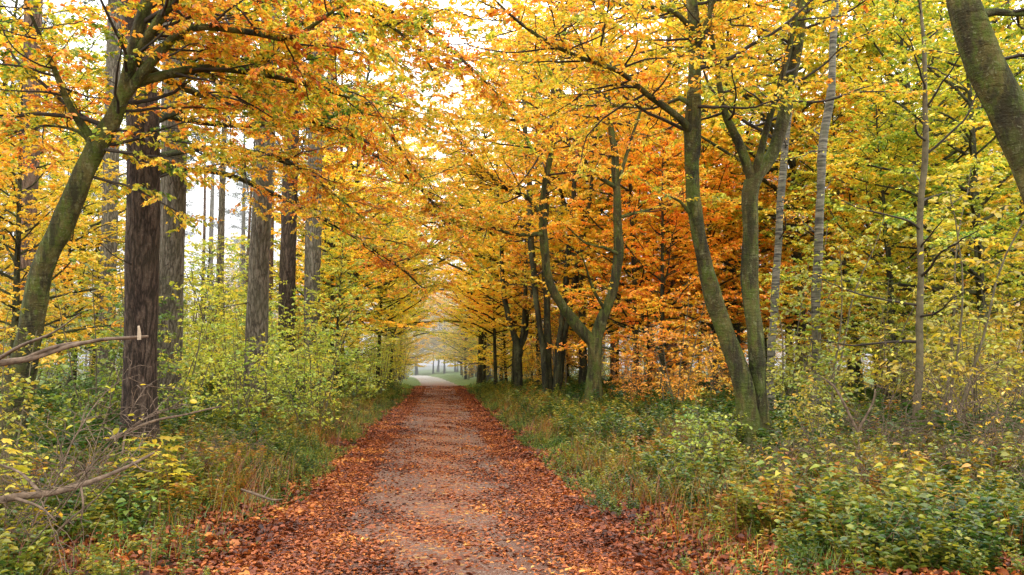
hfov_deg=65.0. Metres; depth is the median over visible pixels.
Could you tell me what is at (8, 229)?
broadleaf tree
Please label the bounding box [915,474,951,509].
leafy plant
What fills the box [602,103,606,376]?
conifer tree
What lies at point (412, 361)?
crowned tree
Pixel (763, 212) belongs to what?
tall broadleaf tree
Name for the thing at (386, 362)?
sapling
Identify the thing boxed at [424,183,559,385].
beech tree
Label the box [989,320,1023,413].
sapling
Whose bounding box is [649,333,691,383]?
sapling
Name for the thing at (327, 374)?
sapling
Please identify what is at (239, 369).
sapling
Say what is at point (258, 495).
dead branch
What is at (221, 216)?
conifer tree
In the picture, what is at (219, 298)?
sapling
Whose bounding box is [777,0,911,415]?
birch tree
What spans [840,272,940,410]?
sapling
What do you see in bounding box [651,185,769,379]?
broadleaf tree
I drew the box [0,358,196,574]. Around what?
bare shrub
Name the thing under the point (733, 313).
broadleaf tree
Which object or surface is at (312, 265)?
conifer tree
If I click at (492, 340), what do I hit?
beech tree
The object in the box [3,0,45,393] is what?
conifer tree
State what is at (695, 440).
sapling
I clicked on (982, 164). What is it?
broadleaf tree
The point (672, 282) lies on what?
conifer tree
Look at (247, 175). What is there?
conifer tree
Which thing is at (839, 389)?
sapling
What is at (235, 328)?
sapling
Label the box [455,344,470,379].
sapling
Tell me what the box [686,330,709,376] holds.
bush
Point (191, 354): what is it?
sapling
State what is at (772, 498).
bramble
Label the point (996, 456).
leafy plant
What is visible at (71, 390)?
sapling
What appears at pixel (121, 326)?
sapling
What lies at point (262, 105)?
leaning beech tree
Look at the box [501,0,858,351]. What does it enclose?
tall broadleaf tree
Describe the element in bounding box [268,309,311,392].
sapling
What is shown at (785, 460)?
leafy plant
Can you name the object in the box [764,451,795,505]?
leafy plant
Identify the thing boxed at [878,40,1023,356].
broadleaf tree
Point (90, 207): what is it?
broadleaf tree
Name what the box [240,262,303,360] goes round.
bush
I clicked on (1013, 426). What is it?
bare shrub
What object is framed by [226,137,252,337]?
conifer tree
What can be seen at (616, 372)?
broadleaf tree
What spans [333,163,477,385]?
beech tree
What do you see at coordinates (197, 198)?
sky
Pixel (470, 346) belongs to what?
crowned tree
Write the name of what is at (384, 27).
overhanging beech tree
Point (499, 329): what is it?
broadleaf tree
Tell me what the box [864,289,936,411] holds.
sapling
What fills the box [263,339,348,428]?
sapling
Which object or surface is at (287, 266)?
conifer tree
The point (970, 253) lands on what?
sapling
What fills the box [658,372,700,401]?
sapling
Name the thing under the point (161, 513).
leafy plant
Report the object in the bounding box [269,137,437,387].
beech tree
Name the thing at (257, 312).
conifer tree
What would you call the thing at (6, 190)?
conifer tree
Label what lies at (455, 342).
crowned tree
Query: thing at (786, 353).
conifer tree
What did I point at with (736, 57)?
conifer tree
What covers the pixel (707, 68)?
conifer tree
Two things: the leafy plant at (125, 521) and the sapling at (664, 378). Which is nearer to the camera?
the leafy plant at (125, 521)
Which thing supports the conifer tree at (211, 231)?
on the ground at (452, 376)
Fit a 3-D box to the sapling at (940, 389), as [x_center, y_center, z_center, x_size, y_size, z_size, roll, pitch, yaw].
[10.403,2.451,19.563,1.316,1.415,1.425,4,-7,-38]
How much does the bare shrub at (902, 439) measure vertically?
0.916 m
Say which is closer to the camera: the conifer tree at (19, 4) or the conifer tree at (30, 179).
the conifer tree at (30, 179)
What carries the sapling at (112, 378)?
on the ground at (452, 376)
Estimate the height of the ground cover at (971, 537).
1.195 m
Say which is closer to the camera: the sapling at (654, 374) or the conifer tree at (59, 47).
the sapling at (654, 374)
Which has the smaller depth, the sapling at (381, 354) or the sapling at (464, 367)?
the sapling at (381, 354)
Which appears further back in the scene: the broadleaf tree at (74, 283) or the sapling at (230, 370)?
the broadleaf tree at (74, 283)
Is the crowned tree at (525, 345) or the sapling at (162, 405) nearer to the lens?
the sapling at (162, 405)
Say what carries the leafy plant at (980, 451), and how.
on the ground at (452, 376)
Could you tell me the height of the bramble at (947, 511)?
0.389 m
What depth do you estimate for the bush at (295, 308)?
35.49 m
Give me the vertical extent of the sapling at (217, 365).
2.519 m
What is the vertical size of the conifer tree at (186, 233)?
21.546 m
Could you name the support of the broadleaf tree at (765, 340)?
on the ground at (452, 376)
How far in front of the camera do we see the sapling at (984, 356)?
14.50 m
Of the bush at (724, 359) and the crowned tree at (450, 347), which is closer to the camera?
the bush at (724, 359)
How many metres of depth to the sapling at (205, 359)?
26.65 m
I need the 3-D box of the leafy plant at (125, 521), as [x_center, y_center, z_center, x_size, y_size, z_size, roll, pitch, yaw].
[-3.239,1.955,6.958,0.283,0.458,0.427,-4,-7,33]
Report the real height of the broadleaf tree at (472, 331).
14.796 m
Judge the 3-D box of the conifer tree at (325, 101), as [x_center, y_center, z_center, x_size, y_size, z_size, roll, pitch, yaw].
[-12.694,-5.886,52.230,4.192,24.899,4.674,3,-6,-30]
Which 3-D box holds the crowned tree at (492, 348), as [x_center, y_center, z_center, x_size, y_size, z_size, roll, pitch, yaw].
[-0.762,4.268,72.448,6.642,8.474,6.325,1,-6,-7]
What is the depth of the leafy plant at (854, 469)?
6.76 m
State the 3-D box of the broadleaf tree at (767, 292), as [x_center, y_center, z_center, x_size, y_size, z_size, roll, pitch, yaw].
[10.995,-2.474,34.548,7.679,14.664,7.093,-2,-6,24]
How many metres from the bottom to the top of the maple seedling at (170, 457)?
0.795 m
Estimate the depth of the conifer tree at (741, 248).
52.55 m
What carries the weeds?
on the ground at (452, 376)
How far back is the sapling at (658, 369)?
29.86 m
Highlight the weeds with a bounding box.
[0,376,1023,548]
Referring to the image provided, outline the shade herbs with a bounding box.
[0,371,1023,466]
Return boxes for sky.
[0,0,1023,365]
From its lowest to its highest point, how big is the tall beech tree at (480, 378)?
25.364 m
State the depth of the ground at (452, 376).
67.90 m
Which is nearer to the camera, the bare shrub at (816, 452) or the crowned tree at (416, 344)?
the bare shrub at (816, 452)
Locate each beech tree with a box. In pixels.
[0,0,452,446]
[150,0,558,301]
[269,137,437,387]
[297,145,410,375]
[299,71,478,376]
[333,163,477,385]
[344,187,452,376]
[362,201,434,383]
[362,228,458,380]
[367,0,740,401]
[368,48,555,383]
[375,0,931,455]
[416,175,531,377]
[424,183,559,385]
[425,204,532,381]
[425,263,508,379]
[431,135,592,388]
[451,0,683,395]
[455,126,571,390]
[456,283,532,380]
[886,0,1023,202]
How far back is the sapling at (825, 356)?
28.30 m
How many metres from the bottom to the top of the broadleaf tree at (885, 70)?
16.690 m
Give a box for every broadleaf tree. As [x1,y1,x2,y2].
[0,0,125,266]
[0,3,207,385]
[0,61,123,373]
[0,98,94,344]
[0,125,125,394]
[45,189,92,372]
[48,195,125,373]
[54,280,122,373]
[183,235,243,373]
[197,234,277,339]
[197,268,237,314]
[211,83,413,304]
[245,8,481,384]
[268,230,399,394]
[403,0,665,383]
[406,302,437,374]
[411,284,453,373]
[421,266,458,372]
[440,0,724,385]
[447,252,529,378]
[482,195,611,378]
[491,100,666,340]
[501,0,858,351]
[520,0,914,343]
[521,35,781,390]
[546,130,747,391]
[553,51,810,383]
[586,119,691,379]
[588,0,998,389]
[597,180,659,378]
[605,276,655,368]
[605,332,639,366]
[628,99,810,393]
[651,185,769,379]
[659,146,823,386]
[711,72,862,390]
[727,56,988,387]
[730,0,956,387]
[737,0,1023,397]
[737,150,805,381]
[739,0,1023,389]
[741,186,886,376]
[743,83,964,391]
[758,0,1023,413]
[768,72,1023,403]
[770,268,837,362]
[792,0,1023,393]
[836,0,1023,343]
[868,166,1013,331]
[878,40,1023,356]
[894,34,1019,347]
[957,151,1018,371]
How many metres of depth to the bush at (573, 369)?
49.72 m
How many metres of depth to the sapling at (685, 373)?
23.26 m
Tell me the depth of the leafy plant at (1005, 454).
8.32 m
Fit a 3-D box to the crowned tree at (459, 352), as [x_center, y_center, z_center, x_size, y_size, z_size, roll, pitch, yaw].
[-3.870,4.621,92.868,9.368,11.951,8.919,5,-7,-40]
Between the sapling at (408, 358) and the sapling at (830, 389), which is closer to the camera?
the sapling at (830, 389)
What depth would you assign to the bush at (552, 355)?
37.00 m
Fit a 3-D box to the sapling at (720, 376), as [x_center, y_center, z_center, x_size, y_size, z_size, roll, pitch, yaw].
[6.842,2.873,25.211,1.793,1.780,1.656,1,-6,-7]
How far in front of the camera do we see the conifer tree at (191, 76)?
42.87 m
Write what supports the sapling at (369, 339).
on the ground at (452, 376)
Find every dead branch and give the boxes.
[0,314,148,366]
[0,452,157,521]
[105,406,220,455]
[241,486,282,500]
[819,375,875,431]
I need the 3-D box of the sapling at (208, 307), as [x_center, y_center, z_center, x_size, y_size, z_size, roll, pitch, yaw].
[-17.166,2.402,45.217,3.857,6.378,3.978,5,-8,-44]
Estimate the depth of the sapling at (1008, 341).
15.20 m
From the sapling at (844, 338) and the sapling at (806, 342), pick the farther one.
the sapling at (806, 342)
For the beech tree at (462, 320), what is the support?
on the ground at (452, 376)
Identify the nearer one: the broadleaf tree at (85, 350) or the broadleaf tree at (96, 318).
the broadleaf tree at (96, 318)
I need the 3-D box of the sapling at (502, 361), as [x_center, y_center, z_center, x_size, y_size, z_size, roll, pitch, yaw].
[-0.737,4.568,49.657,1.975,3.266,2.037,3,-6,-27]
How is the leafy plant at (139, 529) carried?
on the ground at (452, 376)
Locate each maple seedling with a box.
[0,438,46,529]
[121,436,194,504]
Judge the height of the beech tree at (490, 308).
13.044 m
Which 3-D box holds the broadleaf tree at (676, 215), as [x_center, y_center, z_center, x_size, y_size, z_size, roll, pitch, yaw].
[5.192,-0.539,27.665,7.345,9.371,6.994,5,-7,-41]
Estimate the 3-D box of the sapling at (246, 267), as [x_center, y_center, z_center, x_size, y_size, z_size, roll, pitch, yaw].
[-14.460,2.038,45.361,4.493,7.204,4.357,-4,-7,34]
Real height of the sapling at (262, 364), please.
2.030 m
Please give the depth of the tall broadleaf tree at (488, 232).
42.87 m
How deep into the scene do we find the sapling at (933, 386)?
16.26 m
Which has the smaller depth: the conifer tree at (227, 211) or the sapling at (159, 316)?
the sapling at (159, 316)
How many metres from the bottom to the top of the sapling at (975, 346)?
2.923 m
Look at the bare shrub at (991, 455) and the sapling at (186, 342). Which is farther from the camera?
the sapling at (186, 342)
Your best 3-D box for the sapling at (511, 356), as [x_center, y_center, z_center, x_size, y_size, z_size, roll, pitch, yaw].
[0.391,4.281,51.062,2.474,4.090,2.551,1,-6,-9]
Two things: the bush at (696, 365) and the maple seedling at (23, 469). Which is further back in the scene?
the bush at (696, 365)
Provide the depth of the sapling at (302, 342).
35.56 m
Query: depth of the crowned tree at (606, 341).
47.80 m
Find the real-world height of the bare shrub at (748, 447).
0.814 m
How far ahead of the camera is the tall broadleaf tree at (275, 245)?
56.17 m
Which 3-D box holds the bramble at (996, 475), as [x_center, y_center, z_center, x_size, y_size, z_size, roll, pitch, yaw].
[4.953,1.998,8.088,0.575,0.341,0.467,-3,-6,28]
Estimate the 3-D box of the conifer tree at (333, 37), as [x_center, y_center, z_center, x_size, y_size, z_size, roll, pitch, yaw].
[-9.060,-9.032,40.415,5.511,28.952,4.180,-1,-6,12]
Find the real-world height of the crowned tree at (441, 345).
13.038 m
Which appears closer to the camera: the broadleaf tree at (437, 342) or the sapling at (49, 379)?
the sapling at (49, 379)
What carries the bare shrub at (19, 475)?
on the ground at (452, 376)
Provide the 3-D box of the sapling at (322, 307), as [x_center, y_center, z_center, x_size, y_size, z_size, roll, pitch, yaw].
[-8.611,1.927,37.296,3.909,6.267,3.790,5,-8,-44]
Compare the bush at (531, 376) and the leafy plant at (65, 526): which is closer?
the leafy plant at (65, 526)
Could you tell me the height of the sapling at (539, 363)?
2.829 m
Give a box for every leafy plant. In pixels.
[1,518,33,557]
[33,499,74,543]
[100,454,166,489]
[110,520,131,541]
[114,488,167,532]
[135,526,157,550]
[140,510,165,529]
[184,480,211,505]
[694,445,774,500]
[756,442,814,497]
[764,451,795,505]
[809,443,922,513]
[838,505,871,541]
[873,442,990,505]
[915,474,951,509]
[949,440,996,473]
[992,443,1023,469]
[998,443,1021,476]
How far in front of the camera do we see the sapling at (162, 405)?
15.03 m
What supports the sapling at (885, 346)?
on the ground at (452, 376)
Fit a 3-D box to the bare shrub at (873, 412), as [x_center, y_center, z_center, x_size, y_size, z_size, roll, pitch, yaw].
[5.322,2.049,11.635,2.277,1.904,1.805,2,-6,-18]
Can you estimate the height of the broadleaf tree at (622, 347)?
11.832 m
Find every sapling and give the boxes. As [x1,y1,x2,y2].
[0,282,77,393]
[0,309,67,483]
[0,362,56,394]
[1,311,11,383]
[22,257,123,431]
[38,299,82,389]
[39,349,114,418]
[86,265,197,408]
[88,292,123,404]
[97,362,120,395]
[98,330,195,423]
[100,292,123,392]
[158,277,237,414]
[181,352,218,403]
[182,237,249,373]
[182,311,214,393]
[182,317,228,392]
[182,318,288,427]
[182,332,219,405]
[183,235,267,392]
[183,289,220,375]
[185,276,234,348]
[203,337,243,388]
[204,293,246,387]
[207,270,277,379]
[207,289,246,363]
[207,289,269,384]
[212,331,243,401]
[215,310,282,390]
[216,255,309,380]
[216,295,244,374]
[224,309,294,402]
[226,255,278,345]
[230,341,318,415]
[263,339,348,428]
[267,297,318,396]
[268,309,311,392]
[272,244,350,374]
[273,253,303,356]
[274,261,359,378]
[288,291,364,413]
[291,288,373,393]
[295,327,345,409]
[296,311,329,384]
[298,276,348,373]
[314,344,387,403]
[342,321,381,370]
[343,343,385,398]
[356,324,398,392]
[366,339,392,377]
[367,312,402,381]
[368,336,396,380]
[372,347,395,381]
[382,329,411,380]
[383,337,409,380]
[385,339,410,382]
[388,336,416,384]
[395,330,415,378]
[405,351,416,378]
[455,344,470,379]
[460,347,477,379]
[485,336,511,379]
[501,334,533,374]
[522,334,552,387]
[528,337,552,382]
[604,334,648,400]
[606,356,630,386]
[612,361,653,402]
[622,277,731,404]
[641,340,679,388]
[644,363,677,389]
[645,358,705,400]
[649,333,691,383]
[657,351,689,388]
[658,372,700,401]
[660,388,751,477]
[673,329,709,391]
[675,319,747,401]
[698,360,748,394]
[719,371,730,386]
[748,252,865,412]
[766,349,829,401]
[767,215,897,416]
[771,332,867,441]
[772,367,859,460]
[776,305,852,388]
[801,322,847,395]
[805,312,845,380]
[821,376,859,406]
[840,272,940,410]
[857,287,915,398]
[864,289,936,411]
[864,291,935,396]
[872,167,1023,419]
[883,299,950,409]
[899,305,963,380]
[901,241,1006,374]
[906,343,1011,414]
[910,371,957,405]
[912,268,1023,430]
[924,308,1023,420]
[924,328,956,397]
[925,300,1020,426]
[960,291,1023,399]
[963,263,1023,416]
[966,258,1023,408]
[975,293,1023,400]
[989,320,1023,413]
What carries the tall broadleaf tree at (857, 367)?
on the ground at (452, 376)
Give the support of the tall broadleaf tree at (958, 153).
on the ground at (452, 376)
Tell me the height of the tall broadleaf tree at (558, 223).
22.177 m
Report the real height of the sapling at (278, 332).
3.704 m
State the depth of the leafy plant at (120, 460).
8.03 m
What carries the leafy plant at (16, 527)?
on the ground at (452, 376)
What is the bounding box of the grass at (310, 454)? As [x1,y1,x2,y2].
[1,381,1017,574]
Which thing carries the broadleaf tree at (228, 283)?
on the ground at (452, 376)
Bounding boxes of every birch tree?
[743,0,844,413]
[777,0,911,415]
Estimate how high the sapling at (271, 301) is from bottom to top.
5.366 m
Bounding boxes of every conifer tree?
[0,0,52,259]
[0,80,20,359]
[0,90,19,284]
[1,3,73,358]
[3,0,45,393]
[9,6,78,211]
[44,92,80,375]
[44,120,93,304]
[68,0,121,389]
[88,172,122,374]
[90,23,125,378]
[92,0,186,448]
[95,0,161,305]
[95,146,126,176]
[157,16,225,412]
[157,31,206,253]
[185,174,199,238]
[187,57,228,380]
[191,1,253,380]
[197,60,240,377]
[208,159,245,233]
[211,6,296,408]
[225,187,251,311]
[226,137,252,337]
[226,147,254,221]
[232,118,279,273]
[233,110,281,323]
[245,14,308,336]
[269,0,331,387]
[302,0,371,392]
[302,60,339,250]
[310,0,385,381]
[324,38,358,258]
[578,8,606,326]
[592,27,615,379]
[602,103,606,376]
[641,0,702,379]
[707,2,757,372]
[713,2,763,272]
[729,51,754,349]
[759,0,809,373]
[841,0,940,372]
[844,2,914,389]
[895,4,949,344]
[990,0,1023,220]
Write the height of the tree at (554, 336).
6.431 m
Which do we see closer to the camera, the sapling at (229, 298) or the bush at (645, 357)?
the sapling at (229, 298)
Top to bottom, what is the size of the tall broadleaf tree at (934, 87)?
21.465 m
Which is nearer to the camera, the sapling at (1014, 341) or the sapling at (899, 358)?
the sapling at (899, 358)
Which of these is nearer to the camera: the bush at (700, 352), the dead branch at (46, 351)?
the dead branch at (46, 351)
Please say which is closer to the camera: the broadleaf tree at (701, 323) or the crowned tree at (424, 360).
the broadleaf tree at (701, 323)
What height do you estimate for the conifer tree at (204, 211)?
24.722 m
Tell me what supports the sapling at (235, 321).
on the ground at (452, 376)
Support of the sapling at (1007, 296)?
on the ground at (452, 376)
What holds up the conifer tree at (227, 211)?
on the ground at (452, 376)
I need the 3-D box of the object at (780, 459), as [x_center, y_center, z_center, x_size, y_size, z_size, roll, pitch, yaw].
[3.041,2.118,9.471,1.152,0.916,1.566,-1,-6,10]
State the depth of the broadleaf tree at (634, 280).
29.59 m
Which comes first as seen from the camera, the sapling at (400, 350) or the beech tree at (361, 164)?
the beech tree at (361, 164)
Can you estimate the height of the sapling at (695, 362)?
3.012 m
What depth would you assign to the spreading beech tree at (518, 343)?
37.86 m
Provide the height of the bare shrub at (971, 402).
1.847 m
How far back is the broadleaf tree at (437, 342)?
132.59 m
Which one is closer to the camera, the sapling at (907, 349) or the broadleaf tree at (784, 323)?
the sapling at (907, 349)
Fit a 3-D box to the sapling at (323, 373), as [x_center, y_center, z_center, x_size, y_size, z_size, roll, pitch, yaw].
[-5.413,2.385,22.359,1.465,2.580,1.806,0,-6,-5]
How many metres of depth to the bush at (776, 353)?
71.66 m
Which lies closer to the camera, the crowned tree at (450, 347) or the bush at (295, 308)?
the bush at (295, 308)
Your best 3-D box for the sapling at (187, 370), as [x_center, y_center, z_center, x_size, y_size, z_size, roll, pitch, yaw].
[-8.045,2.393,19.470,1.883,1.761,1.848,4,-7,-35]
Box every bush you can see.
[62,353,86,384]
[75,349,116,380]
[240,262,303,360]
[269,274,330,380]
[360,338,384,380]
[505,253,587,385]
[522,351,535,379]
[529,323,571,385]
[554,324,577,376]
[563,355,578,379]
[602,358,609,378]
[614,326,646,370]
[640,325,658,373]
[678,343,708,380]
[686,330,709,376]
[703,311,744,391]
[712,313,747,372]
[767,335,785,374]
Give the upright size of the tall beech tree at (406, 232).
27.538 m
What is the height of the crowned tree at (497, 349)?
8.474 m
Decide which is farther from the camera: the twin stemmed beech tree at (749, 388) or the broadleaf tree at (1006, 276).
the broadleaf tree at (1006, 276)
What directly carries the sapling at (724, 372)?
on the ground at (452, 376)
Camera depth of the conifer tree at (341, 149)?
48.14 m
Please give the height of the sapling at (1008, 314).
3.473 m
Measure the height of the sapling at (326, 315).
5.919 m
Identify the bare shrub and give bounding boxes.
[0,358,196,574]
[0,408,143,518]
[0,445,72,507]
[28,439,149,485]
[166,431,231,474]
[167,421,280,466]
[628,415,704,439]
[676,430,773,466]
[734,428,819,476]
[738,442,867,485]
[778,417,882,472]
[806,363,973,442]
[820,442,949,488]
[843,336,1023,450]
[873,413,937,453]
[882,413,1022,483]
[921,379,1023,466]
[953,431,1023,488]
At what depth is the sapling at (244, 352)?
28.07 m
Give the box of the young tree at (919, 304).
[790,0,1023,437]
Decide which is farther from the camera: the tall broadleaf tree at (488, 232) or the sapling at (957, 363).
the tall broadleaf tree at (488, 232)
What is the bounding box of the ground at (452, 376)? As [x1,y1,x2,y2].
[36,365,1023,574]
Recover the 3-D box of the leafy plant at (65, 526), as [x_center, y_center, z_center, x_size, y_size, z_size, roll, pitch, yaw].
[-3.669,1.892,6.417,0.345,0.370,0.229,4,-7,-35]
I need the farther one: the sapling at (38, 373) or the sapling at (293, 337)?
the sapling at (293, 337)
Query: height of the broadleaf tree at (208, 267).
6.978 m
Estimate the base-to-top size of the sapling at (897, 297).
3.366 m
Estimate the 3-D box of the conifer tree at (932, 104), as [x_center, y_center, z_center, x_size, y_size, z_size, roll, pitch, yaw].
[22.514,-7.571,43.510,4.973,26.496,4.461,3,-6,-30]
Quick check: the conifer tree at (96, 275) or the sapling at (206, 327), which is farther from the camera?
the conifer tree at (96, 275)
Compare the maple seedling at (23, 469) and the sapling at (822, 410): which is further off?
the sapling at (822, 410)
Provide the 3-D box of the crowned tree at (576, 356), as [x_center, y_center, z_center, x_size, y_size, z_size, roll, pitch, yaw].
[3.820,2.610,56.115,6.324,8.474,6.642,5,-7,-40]
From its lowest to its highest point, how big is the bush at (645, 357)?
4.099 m
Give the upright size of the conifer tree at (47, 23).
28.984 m
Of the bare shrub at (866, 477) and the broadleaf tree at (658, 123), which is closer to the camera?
the bare shrub at (866, 477)
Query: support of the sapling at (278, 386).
on the ground at (452, 376)
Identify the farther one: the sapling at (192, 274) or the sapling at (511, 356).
the sapling at (511, 356)
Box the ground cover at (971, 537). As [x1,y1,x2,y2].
[0,373,1023,574]
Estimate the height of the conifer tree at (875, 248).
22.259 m
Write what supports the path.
on the ground at (452, 376)
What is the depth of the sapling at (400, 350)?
61.29 m
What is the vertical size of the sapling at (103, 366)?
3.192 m
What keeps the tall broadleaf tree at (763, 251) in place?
on the ground at (452, 376)
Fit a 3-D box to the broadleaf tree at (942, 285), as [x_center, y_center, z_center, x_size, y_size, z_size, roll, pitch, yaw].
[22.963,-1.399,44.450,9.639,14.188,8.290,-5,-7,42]
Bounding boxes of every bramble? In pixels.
[738,494,806,522]
[936,509,1016,542]
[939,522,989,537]
[972,467,1023,488]
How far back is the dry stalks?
8.97 m
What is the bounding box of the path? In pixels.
[315,375,574,574]
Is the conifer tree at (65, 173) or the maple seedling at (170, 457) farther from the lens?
the conifer tree at (65, 173)
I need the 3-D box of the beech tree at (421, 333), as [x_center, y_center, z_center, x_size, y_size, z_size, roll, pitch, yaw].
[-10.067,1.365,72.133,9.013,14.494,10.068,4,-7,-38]
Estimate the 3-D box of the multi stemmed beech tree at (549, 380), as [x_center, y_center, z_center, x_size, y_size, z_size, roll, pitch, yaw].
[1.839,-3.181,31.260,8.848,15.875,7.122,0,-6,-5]
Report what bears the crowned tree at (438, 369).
on the ground at (452, 376)
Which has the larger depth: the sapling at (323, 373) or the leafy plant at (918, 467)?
the sapling at (323, 373)
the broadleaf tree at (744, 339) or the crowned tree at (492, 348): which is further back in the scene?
the crowned tree at (492, 348)
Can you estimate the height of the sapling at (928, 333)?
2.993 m
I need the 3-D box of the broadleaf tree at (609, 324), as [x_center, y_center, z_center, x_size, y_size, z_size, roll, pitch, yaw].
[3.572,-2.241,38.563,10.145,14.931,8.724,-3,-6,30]
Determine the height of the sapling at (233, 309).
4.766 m
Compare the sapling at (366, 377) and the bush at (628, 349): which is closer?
the sapling at (366, 377)
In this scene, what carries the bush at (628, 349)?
on the ground at (452, 376)
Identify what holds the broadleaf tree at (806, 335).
on the ground at (452, 376)
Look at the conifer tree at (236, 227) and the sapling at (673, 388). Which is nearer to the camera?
the sapling at (673, 388)
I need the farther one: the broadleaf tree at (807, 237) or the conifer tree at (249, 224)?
the conifer tree at (249, 224)
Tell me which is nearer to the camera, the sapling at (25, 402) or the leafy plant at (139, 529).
the leafy plant at (139, 529)
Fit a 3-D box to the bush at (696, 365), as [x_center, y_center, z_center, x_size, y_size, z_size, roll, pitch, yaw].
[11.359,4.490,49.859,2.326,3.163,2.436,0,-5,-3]
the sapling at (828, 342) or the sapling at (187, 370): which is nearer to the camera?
the sapling at (187, 370)
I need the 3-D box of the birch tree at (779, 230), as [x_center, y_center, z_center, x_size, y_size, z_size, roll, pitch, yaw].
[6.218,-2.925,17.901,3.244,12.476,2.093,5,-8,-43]
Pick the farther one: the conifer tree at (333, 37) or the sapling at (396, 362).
the sapling at (396, 362)
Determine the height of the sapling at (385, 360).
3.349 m
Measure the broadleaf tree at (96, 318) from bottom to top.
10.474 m
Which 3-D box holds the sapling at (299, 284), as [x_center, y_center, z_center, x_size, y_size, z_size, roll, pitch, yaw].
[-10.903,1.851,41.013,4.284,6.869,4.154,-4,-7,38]
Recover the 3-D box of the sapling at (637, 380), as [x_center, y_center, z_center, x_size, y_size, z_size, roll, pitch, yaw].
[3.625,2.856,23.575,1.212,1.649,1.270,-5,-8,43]
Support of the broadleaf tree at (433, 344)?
on the ground at (452, 376)
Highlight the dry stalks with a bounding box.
[0,389,1023,574]
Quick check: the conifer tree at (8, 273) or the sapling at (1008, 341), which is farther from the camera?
the conifer tree at (8, 273)
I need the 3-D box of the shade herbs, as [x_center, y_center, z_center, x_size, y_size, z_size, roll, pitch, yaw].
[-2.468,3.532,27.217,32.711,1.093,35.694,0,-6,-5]
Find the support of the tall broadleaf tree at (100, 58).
on the ground at (452, 376)
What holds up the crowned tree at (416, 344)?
on the ground at (452, 376)
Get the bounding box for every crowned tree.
[362,283,434,375]
[367,283,442,378]
[382,314,431,360]
[403,294,449,373]
[418,291,467,374]
[420,283,450,371]
[427,297,486,378]
[430,292,459,371]
[433,301,477,376]
[442,282,511,380]
[448,274,535,380]
[468,330,511,377]
[474,303,533,364]
[492,294,573,372]
[526,271,609,377]
[534,267,632,367]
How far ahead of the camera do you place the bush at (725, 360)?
38.92 m
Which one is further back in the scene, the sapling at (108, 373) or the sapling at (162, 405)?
the sapling at (108, 373)
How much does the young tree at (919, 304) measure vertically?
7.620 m
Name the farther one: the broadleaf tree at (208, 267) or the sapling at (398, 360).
the sapling at (398, 360)
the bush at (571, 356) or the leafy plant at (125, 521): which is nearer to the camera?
the leafy plant at (125, 521)
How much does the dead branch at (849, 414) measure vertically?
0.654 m
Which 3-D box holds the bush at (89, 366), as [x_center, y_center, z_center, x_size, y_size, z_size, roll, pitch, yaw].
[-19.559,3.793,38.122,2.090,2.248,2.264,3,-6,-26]
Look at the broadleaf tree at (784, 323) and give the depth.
42.14 m
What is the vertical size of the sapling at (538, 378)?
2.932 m
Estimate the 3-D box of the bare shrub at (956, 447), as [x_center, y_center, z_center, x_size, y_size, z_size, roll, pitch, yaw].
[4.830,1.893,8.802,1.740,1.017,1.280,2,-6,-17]
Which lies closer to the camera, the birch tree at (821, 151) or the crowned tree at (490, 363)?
the birch tree at (821, 151)
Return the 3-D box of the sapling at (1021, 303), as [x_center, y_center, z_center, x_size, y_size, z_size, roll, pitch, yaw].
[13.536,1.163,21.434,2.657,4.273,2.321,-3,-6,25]
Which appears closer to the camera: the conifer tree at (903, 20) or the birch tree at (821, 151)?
the birch tree at (821, 151)
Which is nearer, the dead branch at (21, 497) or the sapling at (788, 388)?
the dead branch at (21, 497)
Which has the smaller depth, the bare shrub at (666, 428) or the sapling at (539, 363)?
the bare shrub at (666, 428)
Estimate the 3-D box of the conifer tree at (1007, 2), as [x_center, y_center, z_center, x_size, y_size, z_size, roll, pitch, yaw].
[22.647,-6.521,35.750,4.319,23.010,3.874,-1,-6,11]
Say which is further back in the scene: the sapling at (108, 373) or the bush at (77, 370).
the bush at (77, 370)
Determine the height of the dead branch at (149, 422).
0.376 m
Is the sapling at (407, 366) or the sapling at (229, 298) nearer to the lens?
the sapling at (229, 298)
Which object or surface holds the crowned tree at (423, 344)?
on the ground at (452, 376)
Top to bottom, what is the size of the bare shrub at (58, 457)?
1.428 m
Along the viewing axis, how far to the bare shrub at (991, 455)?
8.01 m
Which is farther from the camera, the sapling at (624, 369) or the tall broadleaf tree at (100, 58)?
the tall broadleaf tree at (100, 58)
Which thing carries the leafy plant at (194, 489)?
on the ground at (452, 376)
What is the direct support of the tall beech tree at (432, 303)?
on the ground at (452, 376)
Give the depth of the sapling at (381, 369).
34.16 m
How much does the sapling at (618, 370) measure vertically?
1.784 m
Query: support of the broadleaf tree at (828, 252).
on the ground at (452, 376)
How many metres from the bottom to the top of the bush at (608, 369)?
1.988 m
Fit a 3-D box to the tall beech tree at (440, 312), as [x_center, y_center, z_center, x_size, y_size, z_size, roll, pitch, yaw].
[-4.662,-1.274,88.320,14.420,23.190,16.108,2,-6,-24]
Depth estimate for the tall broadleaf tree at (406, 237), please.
40.54 m
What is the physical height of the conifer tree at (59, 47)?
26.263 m
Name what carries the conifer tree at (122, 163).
on the ground at (452, 376)
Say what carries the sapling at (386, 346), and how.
on the ground at (452, 376)
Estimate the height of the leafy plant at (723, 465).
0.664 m

